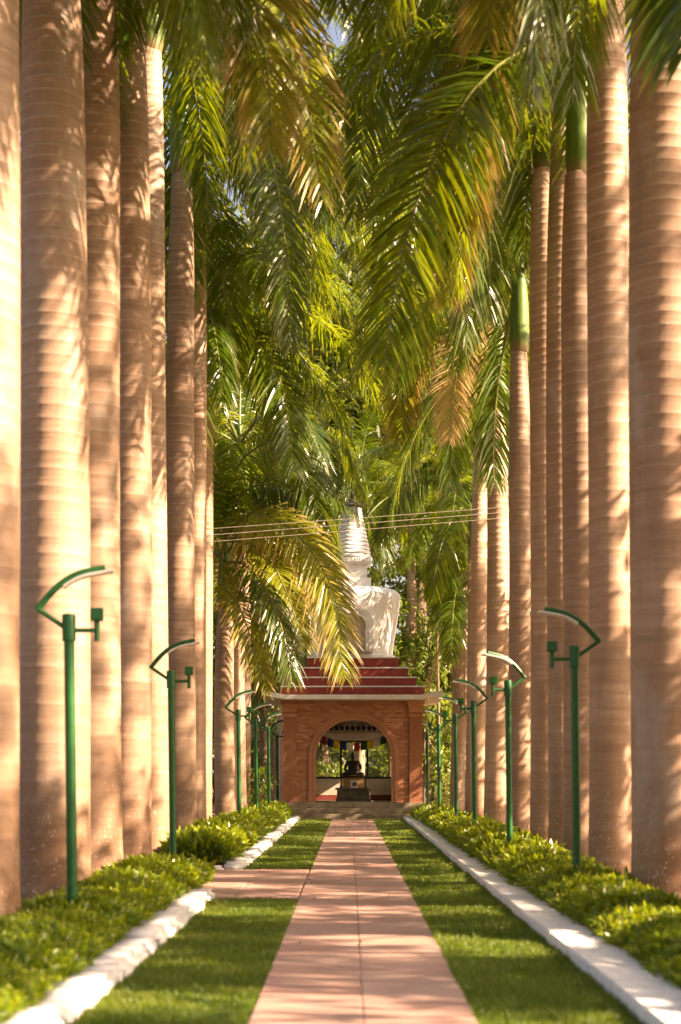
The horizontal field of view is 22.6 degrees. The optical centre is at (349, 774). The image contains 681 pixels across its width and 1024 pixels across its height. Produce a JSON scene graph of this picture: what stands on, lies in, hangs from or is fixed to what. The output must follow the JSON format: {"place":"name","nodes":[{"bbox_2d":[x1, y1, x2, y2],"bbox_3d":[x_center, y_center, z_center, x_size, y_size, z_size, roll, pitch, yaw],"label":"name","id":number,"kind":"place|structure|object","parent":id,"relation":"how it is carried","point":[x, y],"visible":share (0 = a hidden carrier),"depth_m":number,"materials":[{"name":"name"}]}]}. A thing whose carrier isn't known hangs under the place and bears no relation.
{"place":"outdoors","nodes":[
{"label":"outdoors","id":0,"kind":"place"},
{"bbox_2d":[20,154,20,287],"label":"palm tree","id":1,"kind":"object","parent":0,"point":[20,224],"visible":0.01,"depth_m":29.33,"materials":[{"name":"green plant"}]},
{"bbox_2d":[69,895,297,1023],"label":"grass","id":2,"kind":"structure","parent":0,"point":[179,970],"depth_m":12.55,"materials":[{"name":"green plant"}]},
{"bbox_2d":[199,869,309,899],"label":"path","id":3,"kind":"structure","parent":0,"point":[263,883],"depth_m":22.80,"materials":[{"name":"pink concrete"}]},
{"bbox_2d":[243,817,331,870],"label":"grass","id":4,"kind":"structure","parent":0,"point":[297,845],"depth_m":33.28,"materials":[{"name":"green plant"}]},
{"bbox_2d":[188,788,449,867],"bbox_3d":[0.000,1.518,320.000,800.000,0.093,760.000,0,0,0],"label":"ground","id":5,"kind":"structure","parent":0,"point":[213,814],"depth_m":69.23,"materials":[{"name":"soil"}]},
{"bbox_2d":[34,565,113,906],"bbox_3d":[-2.472,-0.173,15.405,0.713,3.444,0.220,-1,0,-9],"label":"garden lamp","id":6,"kind":"object","parent":5,"relation":"on","point":[67,625],"visible":0.84,"depth_m":15.36,"materials":[{"name":"green metal"}]},
{"bbox_2d":[0,889,214,1023],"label":"kerb","id":7,"kind":"structure","parent":5,"relation":"on","point":[70,998],"depth_m":12.16,"materials":[{"name":"stone"}]},
{"bbox_2d":[0,851,217,1021],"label":"hedge","id":8,"kind":"object","parent":5,"relation":"on","point":[47,939],"visible":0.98,"depth_m":14.28,"materials":[{"name":"green plant"}]},
{"bbox_2d":[0,0,219,915],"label":"palm tree","id":9,"kind":"object","parent":5,"relation":"on","point":[10,886],"visible":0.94,"depth_m":15.12,"materials":[{"name":"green plant"}]},
{"bbox_2d":[20,5,235,854],"bbox_3d":[-3.206,-7.539,29.194,6.609,18.101,6.280,0,0,-23],"label":"palm tree","id":10,"kind":"object","parent":5,"relation":"on","point":[159,719],"visible":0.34,"depth_m":28.35,"materials":[{"name":"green plant"}]},
{"bbox_2d":[19,0,270,901],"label":"palm tree","id":11,"kind":"object","parent":5,"relation":"on","point":[54,467],"visible":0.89,"depth_m":18.57,"materials":[{"name":"brown plant"}]},
{"bbox_2d":[19,0,317,873],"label":"palm tree","id":12,"kind":"object","parent":5,"relation":"on","point":[103,122],"visible":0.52,"depth_m":21.79,"materials":[{"name":"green plant"}]},
{"bbox_2d":[149,639,199,854],"bbox_3d":[-2.432,-0.173,23.803,0.713,3.444,0.220,-1,0,-7],"label":"garden lamp","id":13,"kind":"object","parent":5,"relation":"on","point":[169,677],"visible":0.79,"depth_m":23.76,"materials":[{"name":"green metal"}]},
{"bbox_2d":[19,0,375,858],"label":"palm tree","id":14,"kind":"object","parent":5,"relation":"on","point":[135,496],"visible":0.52,"depth_m":25.11,"materials":[{"name":"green plant"}]},
{"bbox_2d":[19,0,413,833],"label":"palm tree","id":15,"kind":"object","parent":5,"relation":"on","point":[183,258],"visible":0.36,"depth_m":32.36,"materials":[{"name":"green plant"}]},
{"bbox_2d":[213,378,219,631],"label":"broadleaf tree","id":16,"kind":"object","parent":5,"relation":"on","point":[216,605],"depth_m":78.34,"materials":[{"name":"green plant"}]},
{"bbox_2d":[20,57,418,822],"bbox_3d":[-2.770,-7.382,36.973,8.998,17.788,7.048,0,0,0],"label":"palm tree","id":17,"kind":"object","parent":5,"relation":"on","point":[324,269],"visible":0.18,"depth_m":35.89,"materials":[{"name":"green plant"}]},
{"bbox_2d":[215,865,223,869],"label":"kerb","id":18,"kind":"structure","parent":5,"relation":"on","point":[218,867],"depth_m":26.40,"materials":[{"name":"stone"}]},
{"bbox_2d":[159,799,295,864],"bbox_3d":[-2.454,1.107,41.450,1.659,0.836,29.376,0,0,0],"label":"hedge","id":19,"kind":"object","parent":5,"relation":"on","point":[224,838],"visible":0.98,"depth_m":29.90,"materials":[{"name":"green plant"}]},
{"bbox_2d":[225,689,255,813],"bbox_3d":[-2.421,-0.173,38.001,0.712,3.444,0.220,-1,0,-3],"label":"garden lamp","id":20,"kind":"object","parent":5,"relation":"on","point":[237,714],"visible":0.84,"depth_m":37.96,"materials":[{"name":"green metal"}]},
{"bbox_2d":[213,404,283,805],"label":"palm tree","id":21,"kind":"object","parent":5,"relation":"on","point":[248,725],"visible":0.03,"depth_m":55.34,"materials":[{"name":"green plant"}]},
{"bbox_2d":[213,548,295,798],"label":"broadleaf tree","id":22,"kind":"object","parent":5,"relation":"on","point":[214,614],"depth_m":91.78,"materials":[{"name":"green plant"}]},
{"bbox_2d":[244,702,270,806],"bbox_3d":[-2.421,-0.173,44.997,0.712,3.444,0.220,-1,0,6],"label":"garden lamp","id":23,"kind":"object","parent":5,"relation":"on","point":[256,724],"visible":0.74,"depth_m":44.96,"materials":[{"name":"green metal"}]},
{"bbox_2d":[165,296,351,792],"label":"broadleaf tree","id":24,"kind":"object","parent":5,"relation":"on","point":[252,432],"depth_m":103.45,"materials":[{"name":"green plant"}]},
{"bbox_2d":[212,568,312,802],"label":"broadleaf tree","id":25,"kind":"object","parent":5,"relation":"on","point":[262,742],"visible":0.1,"depth_m":69.88,"materials":[{"name":"green plant"}]},
{"bbox_2d":[224,816,300,869],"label":"kerb","id":26,"kind":"structure","parent":5,"relation":"on","point":[241,862],"depth_m":32.26,"materials":[{"name":"stone"}]},
{"bbox_2d":[250,754,275,804],"bbox_3d":[-3.346,0.407,60.462,1.471,2.230,1.469,0,0,-18],"label":"shrub","id":27,"kind":"object","parent":5,"relation":"on","point":[259,761],"visible":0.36,"depth_m":60.42,"materials":[{"name":"green plant"}]},
{"bbox_2d":[211,367,317,807],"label":"palm tree","id":28,"kind":"object","parent":5,"relation":"on","point":[243,745],"visible":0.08,"depth_m":51.15,"materials":[{"name":"green plant"}]},
{"bbox_2d":[246,765,284,804],"bbox_3d":[-2.930,0.608,54.932,1.684,1.828,1.519,0,0,0],"label":"shrub","id":29,"kind":"object","parent":5,"relation":"on","point":[259,788],"visible":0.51,"depth_m":54.94,"materials":[{"name":"green plant"}]},
{"bbox_2d":[259,712,280,802],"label":"garden lamp","id":30,"kind":"object","parent":5,"relation":"on","point":[267,730],"visible":0.71,"depth_m":51.96,"materials":[{"name":"green metal"}]},
{"bbox_2d":[270,720,282,801],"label":"garden lamp","id":31,"kind":"object","parent":5,"relation":"on","point":[277,736],"visible":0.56,"depth_m":58.46,"materials":[{"name":"green metal"}]},
{"bbox_2d":[164,167,390,819],"bbox_3d":[-3.144,-6.070,39.279,8.319,15.164,7.800,0,0,0],"label":"palm tree","id":32,"kind":"object","parent":5,"relation":"on","point":[266,371],"visible":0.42,"depth_m":38.64,"materials":[{"name":"green plant"}]},
{"bbox_2d":[212,426,367,816],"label":"palm tree","id":33,"kind":"object","parent":5,"relation":"on","point":[312,561],"visible":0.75,"depth_m":41.50,"materials":[{"name":"green plant"}]},
{"bbox_2d":[211,360,375,809],"bbox_3d":[-3.028,-5.253,46.730,7.530,13.530,7.084,0,0,0],"label":"palm tree","id":34,"kind":"object","parent":5,"relation":"on","point":[321,441],"visible":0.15,"depth_m":46.77,"materials":[{"name":"green plant"}]},
{"bbox_2d":[165,146,441,800],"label":"broadleaf tree","id":35,"kind":"object","parent":5,"relation":"on","point":[348,405],"visible":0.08,"depth_m":82.66,"materials":[{"name":"green plant"}]},
{"bbox_2d":[246,434,374,801],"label":"palm tree","id":36,"kind":"object","parent":5,"relation":"on","point":[281,734],"visible":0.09,"depth_m":67.80,"materials":[{"name":"green plant"}]},
{"bbox_2d":[251,460,386,776],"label":"broadleaf tree","id":37,"kind":"object","parent":5,"relation":"on","point":[326,758],"visible":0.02,"depth_m":79.73,"materials":[{"name":"green plant"}]},
{"bbox_2d":[291,621,354,776],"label":"broadleaf tree","id":38,"kind":"object","parent":5,"relation":"on","point":[321,768],"visible":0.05,"depth_m":73.54,"materials":[{"name":"green plant"}]},
{"bbox_2d":[212,632,450,803],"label":"undergrowth","id":39,"kind":"object","parent":5,"relation":"on","point":[378,770],"visible":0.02,"depth_m":88.97,"materials":[{"name":"green plant"}]},
{"bbox_2d":[263,490,442,818],"bbox_3d":[0.100,-4.200,59.425,6.000,11.500,6.150,0,0,0],"label":"brick shrine","id":40,"kind":"object","parent":5,"relation":"on","point":[386,698],"visible":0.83,"depth_m":57.29,"materials":[{"name":"brick"}]},
{"bbox_2d":[321,736,385,750],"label":"prayer flags","id":41,"kind":"object","parent":40,"relation":"hanging from","point":[329,741],"visible":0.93,"depth_m":58.05,"materials":[{"name":"multicoloured fabric"}]},
{"bbox_2d":[316,741,390,778],"bbox_3d":[0.100,-0.530,61.655,3.952,1.378,0.070,0,0,0],"label":"window","id":42,"kind":"structure","parent":40,"relation":"in","point":[367,750],"depth_m":61.62,"materials":[{"name":"black paint"}]},
{"bbox_2d":[335,788,371,800],"bbox_3d":[0.130,0.705,60.000,1.280,0.470,0.840,0,0,0],"label":"altar","id":43,"kind":"object","parent":40,"relation":"on","point":[353,794],"visible":0.98,"depth_m":59.64,"materials":[{"name":"grey stone"}]},
{"bbox_2d":[340,775,366,787],"bbox_3d":[0.130,0.250,60.045,0.980,0.440,0.490,0,0,0],"label":"throne","id":44,"kind":"object","parent":43,"relation":"on","point":[346,782],"visible":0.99,"depth_m":59.80,"materials":[{"name":"fabric"}]},
{"bbox_2d":[341,752,364,777],"bbox_3d":[0.110,-0.326,60.060,0.940,0.897,0.940,0,0,0],"label":"statue","id":45,"kind":"object","parent":44,"relation":"on","point":[353,765],"visible":1,"depth_m":59.98,"materials":[{"name":"brown metal"}]},
{"bbox_2d":[350,781,357,787],"bbox_3d":[0.150,0.345,59.758,0.260,0.250,0.033,0,0,0],"label":"framed picture","id":46,"kind":"object","parent":43,"relation":"on","point":[353,784],"visible":1,"depth_m":59.74,"materials":[{"name":"white paper"}]},
{"bbox_2d":[210,99,501,760],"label":"broadleaf tree","id":47,"kind":"object","parent":5,"relation":"on","point":[353,409],"visible":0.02,"depth_m":90.06,"materials":[{"name":"green plant"}]},
{"bbox_2d":[309,400,431,773],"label":"palm tree","id":48,"kind":"object","parent":5,"relation":"on","point":[360,755],"visible":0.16,"depth_m":71.41,"materials":[{"name":"green plant"}]},
{"bbox_2d":[325,410,467,676],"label":"palm tree","id":49,"kind":"object","parent":5,"relation":"on","point":[411,581],"visible":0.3,"depth_m":66.82,"materials":[{"name":"green plant"}]},
{"bbox_2d":[272,101,530,803],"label":"broadleaf tree","id":50,"kind":"object","parent":5,"relation":"on","point":[420,604],"visible":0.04,"depth_m":86.14,"materials":[{"name":"green plant"}]},
{"bbox_2d":[388,661,433,776],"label":"broadleaf tree","id":51,"kind":"object","parent":5,"relation":"on","point":[389,773],"visible":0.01,"depth_m":76.88,"materials":[{"name":"green plant"}]},
{"bbox_2d":[377,535,453,801],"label":"broadleaf tree","id":52,"kind":"object","parent":5,"relation":"on","point":[399,647],"visible":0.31,"depth_m":66.16,"materials":[{"name":"green plant"}]},
{"bbox_2d":[367,456,467,666],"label":"broadleaf tree","id":53,"kind":"object","parent":5,"relation":"on","point":[393,583],"depth_m":90.46,"materials":[{"name":"green plant"}]},
{"bbox_2d":[352,382,483,728],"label":"palm tree","id":54,"kind":"object","parent":5,"relation":"on","point":[430,445],"visible":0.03,"depth_m":73.57,"materials":[{"name":"green plant"}]},
{"bbox_2d":[345,294,497,746],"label":"broadleaf tree","id":55,"kind":"object","parent":5,"relation":"on","point":[381,434],"depth_m":105.14,"materials":[{"name":"green plant"}]},
{"bbox_2d":[318,252,529,823],"bbox_3d":[2.361,-5.563,39.862,6.024,14.150,7.430,0,0,12],"label":"palm tree","id":56,"kind":"object","parent":5,"relation":"on","point":[497,642],"visible":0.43,"depth_m":39.22,"materials":[{"name":"green plant"}]},
{"bbox_2d":[381,491,467,811],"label":"palm tree","id":57,"kind":"object","parent":5,"relation":"on","point":[457,645],"visible":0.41,"depth_m":53.99,"materials":[{"name":"green plant"}]},
{"bbox_2d":[396,569,453,736],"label":"broadleaf tree","id":58,"kind":"object","parent":5,"relation":"on","point":[421,633],"visible":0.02,"depth_m":66.75,"materials":[{"name":"green plant"}]},
{"bbox_2d":[381,460,472,771],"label":"palm tree","id":59,"kind":"object","parent":5,"relation":"on","point":[464,571],"visible":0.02,"depth_m":58.32,"materials":[{"name":"green plant"}]},
{"bbox_2d":[422,722,435,802],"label":"garden lamp","id":60,"kind":"object","parent":5,"relation":"on","point":[427,735],"visible":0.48,"depth_m":59.96,"materials":[{"name":"green metal"}]},
{"bbox_2d":[353,395,507,811],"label":"palm tree","id":61,"kind":"object","parent":5,"relation":"on","point":[436,554],"visible":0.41,"depth_m":49.51,"materials":[{"name":"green plant"}]},
{"bbox_2d":[333,115,531,831],"bbox_3d":[3.471,-5.624,35.425,6.879,14.272,5.406,0,0,20],"label":"palm tree","id":62,"kind":"object","parent":5,"relation":"on","point":[514,409],"visible":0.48,"depth_m":34.08,"materials":[{"name":"green plant"}]},
{"bbox_2d":[422,780,444,803],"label":"iron railing","id":63,"kind":"object","parent":5,"relation":"on","point":[431,791],"visible":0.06,"depth_m":65.48,"materials":[{"name":"green metal"}]},
{"bbox_2d":[424,709,448,806],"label":"garden lamp","id":64,"kind":"object","parent":5,"relation":"on","point":[438,728],"visible":0.77,"depth_m":49.26,"materials":[{"name":"green metal"}]},
{"bbox_2d":[429,770,449,804],"bbox_3d":[3.364,0.686,61.490,1.398,1.673,1.730,0,0,0],"label":"shrub","id":65,"kind":"object","parent":5,"relation":"on","point":[446,795],"visible":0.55,"depth_m":61.45,"materials":[{"name":"green plant"}]},
{"bbox_2d":[366,277,528,815],"bbox_3d":[3.849,-5.675,45.629,5.080,14.374,7.413,0,0,-40],"label":"palm tree","id":66,"kind":"object","parent":5,"relation":"on","point":[478,613],"visible":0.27,"depth_m":44.81,"materials":[{"name":"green plant"}]},
{"bbox_2d":[271,0,630,857],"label":"palm tree","id":67,"kind":"object","parent":5,"relation":"on","point":[449,212],"visible":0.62,"depth_m":25.00,"materials":[{"name":"green plant"}]},
{"bbox_2d":[438,696,467,814],"bbox_3d":[2.502,-0.172,40.993,0.713,3.444,0.220,-1,0,-6],"label":"garden lamp","id":68,"kind":"object","parent":5,"relation":"on","point":[454,719],"visible":0.73,"depth_m":40.96,"materials":[{"name":"green metal"}]},
{"bbox_2d":[299,0,624,845],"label":"palm tree","id":69,"kind":"object","parent":5,"relation":"on","point":[517,224],"visible":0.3,"depth_m":27.24,"materials":[{"name":"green plant"}]},
{"bbox_2d":[453,679,488,824],"bbox_3d":[2.401,-0.172,33.603,0.712,3.444,0.220,-1,0,3],"label":"garden lamp","id":70,"kind":"object","parent":5,"relation":"on","point":[474,705],"visible":0.84,"depth_m":33.56,"materials":[{"name":"green metal"}]},
{"bbox_2d":[312,0,630,873],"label":"palm tree","id":71,"kind":"object","parent":5,"relation":"on","point":[608,474],"visible":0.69,"depth_m":21.95,"materials":[{"name":"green plant"}]},
{"bbox_2d":[327,2,629,840],"bbox_3d":[2.839,-6.907,30.583,5.523,16.838,7.367,0,0,18],"label":"palm tree","id":72,"kind":"object","parent":5,"relation":"on","point":[477,272],"visible":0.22,"depth_m":29.58,"materials":[{"name":"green plant"}]},
{"bbox_2d":[481,651,525,842],"bbox_3d":[2.394,-0.172,26.180,0.713,3.444,0.220,-1,0,-17],"label":"garden lamp","id":73,"kind":"object","parent":5,"relation":"on","point":[508,685],"visible":0.85,"depth_m":26.15,"materials":[{"name":"green metal"}]},
{"bbox_2d":[364,0,680,897],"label":"palm tree","id":74,"kind":"object","parent":5,"relation":"on","point":[654,326],"visible":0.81,"depth_m":18.26,"materials":[{"name":"brown plant"}]},
{"bbox_2d":[403,817,680,1023],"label":"kerb","id":75,"kind":"structure","parent":5,"relation":"on","point":[646,996],"depth_m":13.47,"materials":[{"name":"stone"}]},
{"bbox_2d":[408,801,680,987],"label":"hedge","id":76,"kind":"object","parent":5,"relation":"on","point":[639,921],"visible":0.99,"depth_m":17.85,"materials":[{"name":"green plant"}]},
{"bbox_2d":[537,607,600,867],"bbox_3d":[2.491,-0.172,19.203,0.712,3.444,0.220,-1,0,3],"label":"garden lamp","id":77,"kind":"object","parent":5,"relation":"on","point":[575,655],"visible":0.82,"depth_m":19.16,"materials":[{"name":"green metal"}]},
{"bbox_2d":[506,0,680,104],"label":"palm tree","id":78,"kind":"object","parent":5,"relation":"on","point":[661,30],"visible":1,"depth_m":14.49,"materials":[{"name":"green plant"}]},
{"bbox_2d":[20,0,630,776],"label":"sky","id":79,"kind":"structure","parent":0,"point":[332,31],"materials":[{"name":"white"}]},
{"bbox_2d":[206,512,505,535],"bbox_3d":[0.000,-6.660,37.200,90.001,6.942,0.014,0,0,0],"label":"overhead wire","id":80,"kind":"object","parent":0,"point":[354,524],"visible":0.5,"depth_m":37.20,"materials":[{"name":"black metal"}]},
{"bbox_2d":[210,507,504,528],"bbox_3d":[0.000,-6.785,37.200,90.001,6.582,0.014,0,0,0],"label":"overhead wire","id":81,"kind":"object","parent":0,"point":[356,518],"visible":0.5,"depth_m":37.20,"materials":[{"name":"black metal"}]},
{"bbox_2d":[211,517,508,541],"bbox_3d":[0.000,-6.525,37.200,90.001,7.302,0.014,0,0,0],"label":"overhead wire","id":82,"kind":"object","parent":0,"point":[356,530],"visible":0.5,"depth_m":37.20,"materials":[{"name":"black metal"}]},
{"bbox_2d":[248,819,477,1023],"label":"path","id":83,"kind":"structure","parent":0,"point":[334,974],"depth_m":13.83,"materials":[{"name":"pink concrete"}]},
{"bbox_2d":[271,819,425,970],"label":"leaf litter","id":84,"kind":"object","parent":83,"relation":"on","point":[359,943],"visible":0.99,"depth_m":27.89,"materials":[{"name":"brown plant"}]},
{"bbox_2d":[436,625,439,800],"bbox_3d":[3.325,-2.025,64.000,0.200,7.151,0.143,0,0,0],"label":"bare pole","id":85,"kind":"object","parent":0,"point":[438,705],"visible":0.36,"depth_m":63.96,"materials":[{"name":"brown wood"}]},
{"bbox_2d":[373,818,643,1023],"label":"grass","id":86,"kind":"structure","parent":0,"point":[478,913],"depth_m":13.87,"materials":[{"name":"green plant"}]}
]}

